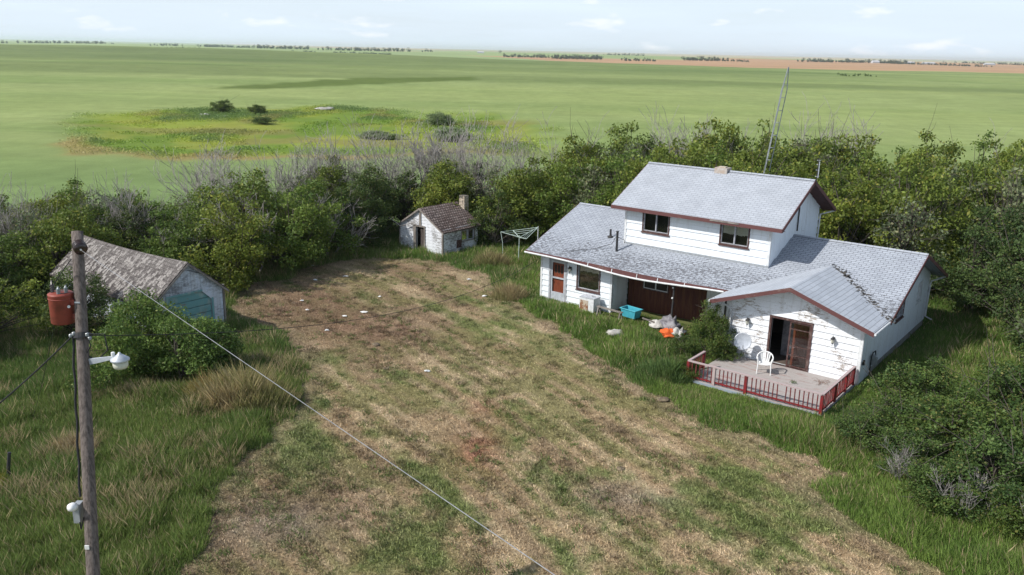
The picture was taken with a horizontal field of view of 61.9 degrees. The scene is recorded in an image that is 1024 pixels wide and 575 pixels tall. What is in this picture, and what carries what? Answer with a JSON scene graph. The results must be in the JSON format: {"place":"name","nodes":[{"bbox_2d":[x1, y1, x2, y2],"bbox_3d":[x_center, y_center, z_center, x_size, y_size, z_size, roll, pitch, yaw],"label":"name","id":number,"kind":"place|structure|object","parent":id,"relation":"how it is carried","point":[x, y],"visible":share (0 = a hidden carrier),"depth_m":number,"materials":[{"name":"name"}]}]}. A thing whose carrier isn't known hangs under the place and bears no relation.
{"place":"outdoors","nodes":[
{"label":"outdoors","id":0,"kind":"place"},
{"bbox_2d":[0,39,1023,574],"bbox_3d":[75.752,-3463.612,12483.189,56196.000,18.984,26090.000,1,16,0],"label":"ground","id":1,"kind":"structure","parent":0,"point":[46,87],"depth_m":121.50,"materials":[{"name":"green plant"}]},
{"bbox_2d":[0,204,54,277],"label":"leafy tree","id":2,"kind":"object","parent":1,"relation":"on","point":[18,222],"visible":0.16,"depth_m":43.09,"materials":[{"name":"green plant"}]},
{"bbox_2d":[0,213,56,305],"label":"leafy tree","id":3,"kind":"object","parent":1,"relation":"on","point":[14,247],"visible":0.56,"depth_m":41.10,"materials":[{"name":"green plant"}]},
{"bbox_2d":[0,171,57,254],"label":"dead tree","id":4,"kind":"object","parent":1,"relation":"on","point":[5,215],"visible":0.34,"depth_m":44.60,"materials":[{"name":"plant"}]},
{"bbox_2d":[0,271,65,334],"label":"leafy tree","id":5,"kind":"object","parent":1,"relation":"on","point":[35,302],"visible":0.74,"depth_m":36.06,"materials":[{"name":"green plant"}]},
{"bbox_2d":[0,166,98,236],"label":"leafy tree","id":6,"kind":"object","parent":1,"relation":"on","point":[59,204],"visible":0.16,"depth_m":48.99,"materials":[{"name":"green plant"}]},
{"bbox_2d":[15,263,115,333],"bbox_3d":[-18.821,0.609,36.756,4.029,3.465,4.091,12,19,35],"label":"bush","id":7,"kind":"object","parent":1,"relation":"on","point":[97,302],"visible":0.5,"depth_m":36.34,"materials":[{"name":"green plant"}]},
{"bbox_2d":[15,185,124,290],"bbox_3d":[-22.711,-2.570,42.585,6.556,6.541,4.294,-12,21,-40],"label":"leafy tree","id":8,"kind":"object","parent":1,"relation":"on","point":[54,237],"visible":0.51,"depth_m":42.30,"materials":[{"name":"green plant"}]},
{"bbox_2d":[45,423,101,458],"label":"weed clump","id":9,"kind":"object","parent":1,"relation":"on","point":[72,440],"visible":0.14,"depth_m":26.57,"materials":[{"name":"beige plant"}]},
{"bbox_2d":[23,177,128,283],"bbox_3d":[-23.376,-2.650,44.943,5.902,5.901,5.448,-13,21,-41],"label":"leafy tree","id":10,"kind":"object","parent":1,"relation":"on","point":[67,191],"visible":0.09,"depth_m":45.63,"materials":[{"name":"green plant"}]},
{"bbox_2d":[47,231,129,574],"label":"utility pole","id":11,"kind":"object","parent":1,"relation":"on","point":[67,306],"visible":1,"depth_m":15.89,"materials":[{"name":"grey wood"}]},
{"bbox_2d":[81,250,554,574],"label":"power line","id":12,"kind":"object","parent":11,"relation":"attached to","point":[349,434],"visible":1,"depth_m":8.75,"materials":[{"name":"metal"}]},
{"bbox_2d":[64,168,175,247],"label":"dead tree","id":13,"kind":"object","parent":1,"relation":"on","point":[129,206],"visible":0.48,"depth_m":46.40,"materials":[{"name":"plant"}]},
{"bbox_2d":[64,286,190,391],"bbox_3d":[-14.296,1.995,32.614,4.275,3.469,5.607,0,16,-4],"label":"bush","id":14,"kind":"object","parent":1,"relation":"on","point":[144,311],"visible":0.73,"depth_m":32.11,"materials":[{"name":"green plant"}]},
{"bbox_2d":[49,235,228,328],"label":"garage","id":15,"kind":"structure","parent":1,"relation":"on","point":[194,289],"depth_m":37.74,"materials":[{"name":"paint"}]},
{"bbox_2d":[103,196,187,254],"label":"leafy tree","id":16,"kind":"object","parent":1,"relation":"on","point":[131,243],"visible":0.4,"depth_m":46.47,"materials":[{"name":"green plant"}]},
{"bbox_2d":[135,201,214,272],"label":"leafy tree","id":17,"kind":"object","parent":1,"relation":"on","point":[170,249],"visible":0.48,"depth_m":44.98,"materials":[{"name":"green plant"}]},
{"bbox_2d":[151,186,218,268],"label":"leafy tree","id":18,"kind":"object","parent":1,"relation":"on","point":[191,213],"visible":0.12,"depth_m":47.56,"materials":[{"name":"green plant"}]},
{"bbox_2d":[140,138,246,207],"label":"dead tree","id":19,"kind":"object","parent":1,"relation":"on","point":[199,179],"visible":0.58,"depth_m":51.88,"materials":[{"name":"grey wood"}]},
{"bbox_2d":[146,312,246,379],"bbox_3d":[-12.428,2.152,33.048,4.089,2.944,3.713,10,18,28],"label":"bush","id":20,"kind":"object","parent":1,"relation":"on","point":[204,351],"visible":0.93,"depth_m":32.26,"materials":[{"name":"green plant"}]},
{"bbox_2d":[178,193,286,292],"bbox_3d":[-14.729,-2.619,45.423,4.882,5.468,6.872,3,16,6],"label":"leafy tree","id":21,"kind":"object","parent":1,"relation":"on","point":[237,271],"visible":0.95,"depth_m":44.39,"materials":[{"name":"green plant"}]},
{"bbox_2d":[188,357,302,414],"bbox_3d":[-9.562,3.380,30.558,4.186,1.726,3.029,1,16,0],"label":"weed clump","id":22,"kind":"object","parent":1,"relation":"on","point":[249,387],"visible":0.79,"depth_m":30.11,"materials":[{"name":"beige plant"}]},
{"bbox_2d":[179,167,335,276],"bbox_3d":[-14.970,-3.894,49.140,10.052,5.962,6.364,-8,18,-31],"label":"leafy tree","id":23,"kind":"object","parent":1,"relation":"on","point":[238,186],"visible":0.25,"depth_m":48.06,"materials":[{"name":"green plant"}]},
{"bbox_2d":[200,130,325,211],"bbox_3d":[-15.707,-6.247,54.516,7.828,7.458,4.461,-3,16,-15],"label":"dead tree","id":24,"kind":"object","parent":1,"relation":"on","point":[266,175],"visible":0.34,"depth_m":54.15,"materials":[{"name":"grey plant"}]},
{"bbox_2d":[236,185,337,270],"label":"leafy tree","id":25,"kind":"object","parent":1,"relation":"on","point":[292,227],"visible":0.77,"depth_m":47.75,"materials":[{"name":"green plant"}]},
{"bbox_2d":[243,140,343,214],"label":"dead tree","id":26,"kind":"object","parent":1,"relation":"on","point":[278,179],"visible":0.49,"depth_m":56.50,"materials":[{"name":"grey wood"}]},
{"bbox_2d":[53,103,565,158],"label":"slough weeds","id":27,"kind":"object","parent":1,"relation":"on","point":[283,113],"visible":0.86,"depth_m":136.29,"materials":[{"name":"green plant"}]},
{"bbox_2d":[270,143,355,230],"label":"leafy tree","id":28,"kind":"object","parent":1,"relation":"on","point":[337,174],"visible":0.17,"depth_m":56.55,"materials":[{"name":"green plant"}]},
{"bbox_2d":[279,158,367,258],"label":"leafy tree","id":29,"kind":"object","parent":1,"relation":"on","point":[340,233],"visible":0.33,"depth_m":51.38,"materials":[{"name":"green plant"}]},
{"bbox_2d":[290,121,380,193],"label":"dead tree","id":30,"kind":"object","parent":1,"relation":"on","point":[320,160],"visible":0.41,"depth_m":57.78,"materials":[{"name":"grey wood"}]},
{"bbox_2d":[310,185,377,255],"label":"dead tree","id":31,"kind":"object","parent":1,"relation":"on","point":[350,205],"visible":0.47,"depth_m":52.04,"materials":[{"name":"plant"}]},
{"bbox_2d":[324,178,391,247],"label":"leafy tree","id":32,"kind":"object","parent":1,"relation":"on","point":[366,205],"visible":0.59,"depth_m":53.43,"materials":[{"name":"green plant"}]},
{"bbox_2d":[336,160,398,240],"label":"leafy tree","id":33,"kind":"object","parent":1,"relation":"on","point":[370,183],"visible":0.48,"depth_m":55.21,"materials":[{"name":"green plant"}]},
{"bbox_2d":[338,111,435,201],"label":"dead tree","id":34,"kind":"object","parent":1,"relation":"on","point":[392,166],"visible":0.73,"depth_m":59.48,"materials":[{"name":"grey plant"}]},
{"bbox_2d":[387,168,428,223],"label":"leafy tree","id":35,"kind":"object","parent":1,"relation":"on","point":[403,193],"visible":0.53,"depth_m":59.03,"materials":[{"name":"green plant"}]},
{"bbox_2d":[398,122,448,201],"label":"dead tree","id":36,"kind":"object","parent":1,"relation":"on","point":[414,151],"visible":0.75,"depth_m":59.64,"materials":[{"name":"grey wood"}]},
{"bbox_2d":[396,194,480,254],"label":"shed","id":37,"kind":"structure","parent":1,"relation":"on","point":[444,227],"depth_m":53.97,"materials":[{"name":"paint"}]},
{"bbox_2d":[397,114,493,184],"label":"dead tree","id":38,"kind":"object","parent":1,"relation":"on","point":[446,145],"visible":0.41,"depth_m":61.72,"materials":[{"name":"grey wood"}]},
{"bbox_2d":[410,140,494,235],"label":"leafy tree","id":39,"kind":"object","parent":1,"relation":"on","point":[446,181],"visible":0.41,"depth_m":56.40,"materials":[{"name":"green plant"}]},
{"bbox_2d":[401,113,511,191],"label":"dead tree","id":40,"kind":"object","parent":1,"relation":"on","point":[490,166],"visible":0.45,"depth_m":60.61,"materials":[{"name":"grey plant"}]},
{"bbox_2d":[446,161,514,233],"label":"leafy tree","id":41,"kind":"object","parent":1,"relation":"on","point":[491,173],"visible":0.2,"depth_m":57.96,"materials":[{"name":"green plant"}]},
{"bbox_2d":[427,108,534,202],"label":"dead tree","id":42,"kind":"object","parent":1,"relation":"on","point":[477,160],"visible":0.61,"depth_m":60.55,"materials":[{"name":"grey wood"}]},
{"bbox_2d":[472,245,514,266],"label":"weed clump","id":43,"kind":"object","parent":1,"relation":"on","point":[492,257],"visible":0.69,"depth_m":50.81,"materials":[{"name":"beige plant"}]},
{"bbox_2d":[467,189,536,246],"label":"bush","id":44,"kind":"object","parent":1,"relation":"on","point":[495,230],"visible":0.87,"depth_m":54.96,"materials":[{"name":"green plant"}]},
{"bbox_2d":[489,279,530,301],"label":"weed clump","id":45,"kind":"object","parent":1,"relation":"on","point":[508,292],"visible":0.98,"depth_m":44.41,"materials":[{"name":"beige plant"}]},
{"bbox_2d":[0,225,1023,574],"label":"tall grass","id":46,"kind":"structure","parent":1,"relation":"on","point":[154,479],"depth_m":28.10,"materials":[{"name":"green plant"}]},
{"bbox_2d":[469,148,561,242],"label":"leafy tree","id":47,"kind":"object","parent":1,"relation":"on","point":[527,208],"visible":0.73,"depth_m":55.45,"materials":[{"name":"green plant"}]},
{"bbox_2d":[492,105,609,173],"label":"dead tree","id":48,"kind":"object","parent":1,"relation":"on","point":[517,149],"visible":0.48,"depth_m":62.51,"materials":[{"name":"grey wood"}]},
{"bbox_2d":[505,158,602,237],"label":"leafy tree","id":49,"kind":"object","parent":1,"relation":"on","point":[568,183],"visible":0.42,"depth_m":55.64,"materials":[{"name":"green plant"}]},
{"bbox_2d":[542,107,620,209],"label":"leafy tree","id":50,"kind":"object","parent":1,"relation":"on","point":[584,150],"visible":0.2,"depth_m":58.86,"materials":[{"name":"green plant"}]},
{"bbox_2d":[554,152,619,217],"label":"leafy tree","id":51,"kind":"object","parent":1,"relation":"on","point":[586,193],"visible":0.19,"depth_m":54.29,"materials":[{"name":"green plant"}]},
{"bbox_2d":[552,151,631,215],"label":"leafy tree","id":52,"kind":"object","parent":1,"relation":"on","point":[619,165],"visible":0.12,"depth_m":53.02,"materials":[{"name":"green plant"}]},
{"bbox_2d":[568,148,652,212],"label":"leafy tree","id":53,"kind":"object","parent":1,"relation":"on","point":[595,180],"visible":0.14,"depth_m":55.19,"materials":[{"name":"green plant"}]},
{"bbox_2d":[591,120,652,183],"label":"leafy tree","id":54,"kind":"object","parent":1,"relation":"on","point":[618,144],"visible":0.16,"depth_m":61.50,"materials":[{"name":"green plant"}]},
{"bbox_2d":[601,143,677,204],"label":"leafy tree","id":55,"kind":"object","parent":1,"relation":"on","point":[662,153],"visible":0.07,"depth_m":51.74,"materials":[{"name":"green plant"}]},
{"bbox_2d":[631,353,693,384],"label":"weed clump","id":56,"kind":"object","parent":1,"relation":"on","point":[664,370],"visible":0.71,"depth_m":33.83,"materials":[{"name":"green plant"}]},
{"bbox_2d":[662,325,699,357],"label":"shrub","id":57,"kind":"object","parent":1,"relation":"on","point":[684,343],"visible":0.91,"depth_m":36.32,"materials":[{"name":"green plant"}]},
{"bbox_2d":[647,121,728,167],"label":"leafy tree","id":58,"kind":"object","parent":1,"relation":"on","point":[706,144],"visible":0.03,"depth_m":56.84,"materials":[{"name":"green plant"}]},
{"bbox_2d":[638,105,737,160],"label":"dead tree","id":59,"kind":"object","parent":1,"relation":"on","point":[676,135],"visible":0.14,"depth_m":61.10,"materials":[{"name":"grey plant"}]},
{"bbox_2d":[681,136,730,167],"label":"leafy tree","id":60,"kind":"object","parent":1,"relation":"on","point":[695,148],"visible":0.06,"depth_m":52.70,"materials":[{"name":"green plant"}]},
{"bbox_2d":[689,288,736,360],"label":"shrub","id":61,"kind":"object","parent":1,"relation":"on","point":[714,337],"visible":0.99,"depth_m":35.97,"materials":[{"name":"green plant"}]},
{"bbox_2d":[687,117,750,164],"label":"leafy tree","id":62,"kind":"object","parent":1,"relation":"on","point":[724,136],"visible":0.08,"depth_m":59.07,"materials":[{"name":"green plant"}]},
{"bbox_2d":[524,158,947,384],"bbox_3d":[10.347,-2.326,41.549,18.226,8.400,11.872,13,19,36],"label":"farmhouse","id":63,"kind":"object","parent":1,"relation":"on","point":[770,270],"visible":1,"depth_m":39.34,"materials":[{"name":"white paint"}]},
{"bbox_2d":[548,258,567,301],"bbox_3d":[2.401,-0.361,44.158,1.120,2.320,0.160,13,19,36],"label":"door","id":64,"kind":"structure","parent":63,"relation":"in","point":[557,286],"depth_m":44.16,"materials":[{"name":"wood"}]},
{"bbox_2d":[575,265,600,294],"bbox_3d":[3.881,-0.459,42.947,1.480,1.400,0.240,13,19,36],"label":"window","id":65,"kind":"structure","parent":63,"relation":"in","point":[589,281],"depth_m":43.06,"materials":[{"name":"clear glass"}]},
{"bbox_2d":[641,213,669,236],"bbox_3d":[7.040,-3.147,41.552,1.560,1.140,0.240,13,19,36],"label":"window","id":66,"kind":"structure","parent":63,"relation":"in","point":[653,223],"depth_m":41.65,"materials":[{"name":"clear glass"}]},
{"bbox_2d":[718,224,750,249],"bbox_3d":[10.237,-2.418,39.151,1.520,1.160,0.240,13,19,36],"label":"window","id":67,"kind":"structure","parent":63,"relation":"in","point":[738,237],"depth_m":39.21,"materials":[{"name":"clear glass"}]},
{"bbox_2d":[766,315,813,371],"bbox_3d":[11.481,2.298,35.222,1.810,2.140,0.370,13,19,36],"label":"sliding door","id":68,"kind":"structure","parent":63,"relation":"in","point":[803,331],"depth_m":35.08,"materials":[{"name":"brown glass"}]},
{"bbox_2d":[704,108,784,174],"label":"leafy tree","id":69,"kind":"object","parent":1,"relation":"on","point":[756,161],"visible":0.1,"depth_m":52.05,"materials":[{"name":"green plant"}]},
{"bbox_2d":[712,118,809,176],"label":"leafy tree","id":70,"kind":"object","parent":1,"relation":"on","point":[779,149],"visible":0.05,"depth_m":55.49,"materials":[{"name":"green plant"}]},
{"bbox_2d":[686,351,855,415],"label":"deck","id":71,"kind":"structure","parent":1,"relation":"on","point":[804,392],"depth_m":33.19,"materials":[{"name":"red paint"}]},
{"bbox_2d":[726,147,827,234],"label":"leafy tree","id":72,"kind":"object","parent":1,"relation":"on","point":[757,169],"visible":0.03,"depth_m":48.73,"materials":[{"name":"green plant"}]},
{"bbox_2d":[780,109,848,186],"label":"leafy tree","id":73,"kind":"object","parent":1,"relation":"on","point":[810,162],"visible":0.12,"depth_m":53.28,"materials":[{"name":"green plant"}]},
{"bbox_2d":[775,112,869,176],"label":"leafy tree","id":74,"kind":"object","parent":1,"relation":"on","point":[831,152],"visible":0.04,"depth_m":58.05,"materials":[{"name":"green plant"}]},
{"bbox_2d":[787,92,879,156],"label":"dead tree","id":75,"kind":"object","parent":1,"relation":"on","point":[857,143],"visible":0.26,"depth_m":61.71,"materials":[{"name":"grey wood"}]},
{"bbox_2d":[816,141,897,248],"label":"leafy tree","id":76,"kind":"object","parent":1,"relation":"on","point":[838,226],"visible":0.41,"depth_m":46.64,"materials":[{"name":"green plant"}]},
{"bbox_2d":[806,133,915,180],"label":"leafy tree","id":77,"kind":"object","parent":1,"relation":"on","point":[844,150],"visible":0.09,"depth_m":58.14,"materials":[{"name":"green plant"}]},
{"bbox_2d":[818,174,909,244],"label":"leafy tree","id":78,"kind":"object","parent":1,"relation":"on","point":[874,198],"visible":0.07,"depth_m":48.80,"materials":[{"name":"green plant"}]},
{"bbox_2d":[830,398,903,454],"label":"bush","id":79,"kind":"object","parent":1,"relation":"on","point":[858,427],"visible":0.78,"depth_m":27.92,"materials":[{"name":"green plant"}]},
{"bbox_2d":[828,157,941,211],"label":"leafy tree","id":80,"kind":"object","parent":1,"relation":"on","point":[874,166],"visible":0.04,"depth_m":53.45,"materials":[{"name":"green plant"}]},
{"bbox_2d":[844,149,935,193],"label":"leafy tree","id":81,"kind":"object","parent":1,"relation":"on","point":[878,159],"visible":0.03,"depth_m":55.72,"materials":[{"name":"green plant"}]},
{"bbox_2d":[851,364,955,462],"bbox_3d":[12.946,4.274,28.238,3.397,2.395,3.054,11,18,32],"label":"bush","id":82,"kind":"object","parent":1,"relation":"on","point":[900,410],"visible":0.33,"depth_m":28.17,"materials":[{"name":"green plant"}]},
{"bbox_2d":[868,183,954,284],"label":"leafy tree","id":83,"kind":"object","parent":1,"relation":"on","point":[901,244],"visible":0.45,"depth_m":44.89,"materials":[{"name":"green plant"}]},
{"bbox_2d":[856,416,969,479],"bbox_3d":[12.453,4.912,26.426,2.875,2.113,3.197,0,16,-5],"label":"bush","id":84,"kind":"object","parent":1,"relation":"on","point":[918,442],"visible":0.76,"depth_m":26.41,"materials":[{"name":"green plant"}]},
{"bbox_2d":[850,144,978,291],"bbox_3d":[22.398,-3.647,47.061,7.062,8.224,5.649,-5,17,-21],"label":"leafy tree","id":85,"kind":"object","parent":1,"relation":"on","point":[927,181],"visible":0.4,"depth_m":46.33,"materials":[{"name":"green plant"}]},
{"bbox_2d":[854,351,998,420],"bbox_3d":[14.476,3.525,30.023,4.435,2.993,4.895,14,20,38],"label":"bush","id":86,"kind":"object","parent":1,"relation":"on","point":[915,383],"visible":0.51,"depth_m":30.23,"materials":[{"name":"green plant"}]},
{"bbox_2d":[868,145,984,283],"bbox_3d":[24.381,-4.191,50.311,6.626,8.178,7.178,-5,17,-20],"label":"leafy tree","id":87,"kind":"object","parent":1,"relation":"on","point":[905,182],"visible":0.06,"depth_m":49.98,"materials":[{"name":"green plant"}]},
{"bbox_2d":[894,109,965,188],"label":"leafy tree","id":88,"kind":"object","parent":1,"relation":"on","point":[952,149],"visible":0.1,"depth_m":60.75,"materials":[{"name":"green plant"}]},
{"bbox_2d":[872,151,988,245],"bbox_3d":[24.006,-4.596,51.822,6.659,7.618,7.526,-6,17,-24],"label":"leafy tree","id":89,"kind":"object","parent":1,"relation":"on","point":[954,175],"visible":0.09,"depth_m":50.45,"materials":[{"name":"green plant"}]},
{"bbox_2d":[882,376,1023,482],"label":"bush","id":90,"kind":"object","parent":1,"relation":"on","point":[951,411],"visible":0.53,"depth_m":26.97,"materials":[{"name":"green plant"}]},
{"bbox_2d":[891,444,1021,524],"bbox_3d":[12.716,5.399,24.630,3.236,2.133,3.253,7,16,19],"label":"bush","id":91,"kind":"object","parent":1,"relation":"on","point":[925,490],"visible":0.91,"depth_m":24.17,"materials":[{"name":"green plant"}]},
{"bbox_2d":[921,464,1002,517],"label":"dead bush","id":92,"kind":"object","parent":1,"relation":"on","point":[968,494],"visible":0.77,"depth_m":23.76,"materials":[{"name":"plant"}]},
{"bbox_2d":[911,406,1023,508],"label":"bush","id":93,"kind":"object","parent":1,"relation":"on","point":[987,442],"visible":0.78,"depth_m":24.48,"materials":[{"name":"green plant"}]},
{"bbox_2d":[924,335,1023,414],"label":"bush","id":94,"kind":"object","parent":1,"relation":"on","point":[1000,378],"visible":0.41,"depth_m":28.99,"materials":[{"name":"green plant"}]},
{"bbox_2d":[929,204,1023,311],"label":"leafy tree","id":95,"kind":"object","parent":1,"relation":"on","point":[978,231],"visible":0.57,"depth_m":42.30,"materials":[{"name":"green plant"}]},
{"bbox_2d":[942,148,1023,258],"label":"leafy tree","id":96,"kind":"object","parent":1,"relation":"on","point":[967,202],"visible":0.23,"depth_m":51.25,"materials":[{"name":"green plant"}]},
{"bbox_2d":[943,190,1023,310],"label":"leafy tree","id":97,"kind":"object","parent":1,"relation":"on","point":[1014,240],"visible":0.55,"depth_m":41.85,"materials":[{"name":"green plant"}]},
{"bbox_2d":[955,139,1023,202],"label":"leafy tree","id":98,"kind":"object","parent":1,"relation":"on","point":[1005,163],"visible":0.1,"depth_m":56.23,"materials":[{"name":"green plant"}]},
{"bbox_2d":[959,257,1023,333],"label":"leafy tree","id":99,"kind":"object","parent":1,"relation":"on","point":[1008,278],"visible":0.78,"depth_m":39.04,"materials":[{"name":"green plant"}]},
{"bbox_2d":[959,149,1023,271],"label":"leafy tree","id":100,"kind":"object","parent":1,"relation":"on","point":[1016,193],"visible":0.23,"depth_m":46.05,"materials":[{"name":"green plant"}]},
{"bbox_2d":[961,372,1023,491],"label":"bush","id":101,"kind":"object","parent":1,"relation":"on","point":[1016,427],"visible":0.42,"depth_m":26.09,"materials":[{"name":"green plant"}]},
{"bbox_2d":[972,328,1023,399],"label":"bush","id":102,"kind":"object","parent":1,"relation":"on","point":[999,363],"visible":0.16,"depth_m":31.41,"materials":[{"name":"green plant"}]},
{"bbox_2d":[982,288,1023,347],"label":"leafy tree","id":103,"kind":"object","parent":1,"relation":"on","point":[1016,337],"visible":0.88,"depth_m":36.64,"materials":[{"name":"green plant"}]},
{"bbox_2d":[986,467,1023,538],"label":"bush","id":104,"kind":"object","parent":1,"relation":"on","point":[1016,513],"visible":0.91,"depth_m":22.99,"materials":[{"name":"green plant"}]},
{"bbox_2d":[0,0,1023,60],"label":"sky","id":105,"kind":"structure","parent":0,"point":[993,30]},
{"bbox_2d":[176,257,946,574],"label":"mown grass","id":106,"kind":"structure","parent":0,"point":[412,469],"depth_m":25.99,"materials":[{"name":"plant"}]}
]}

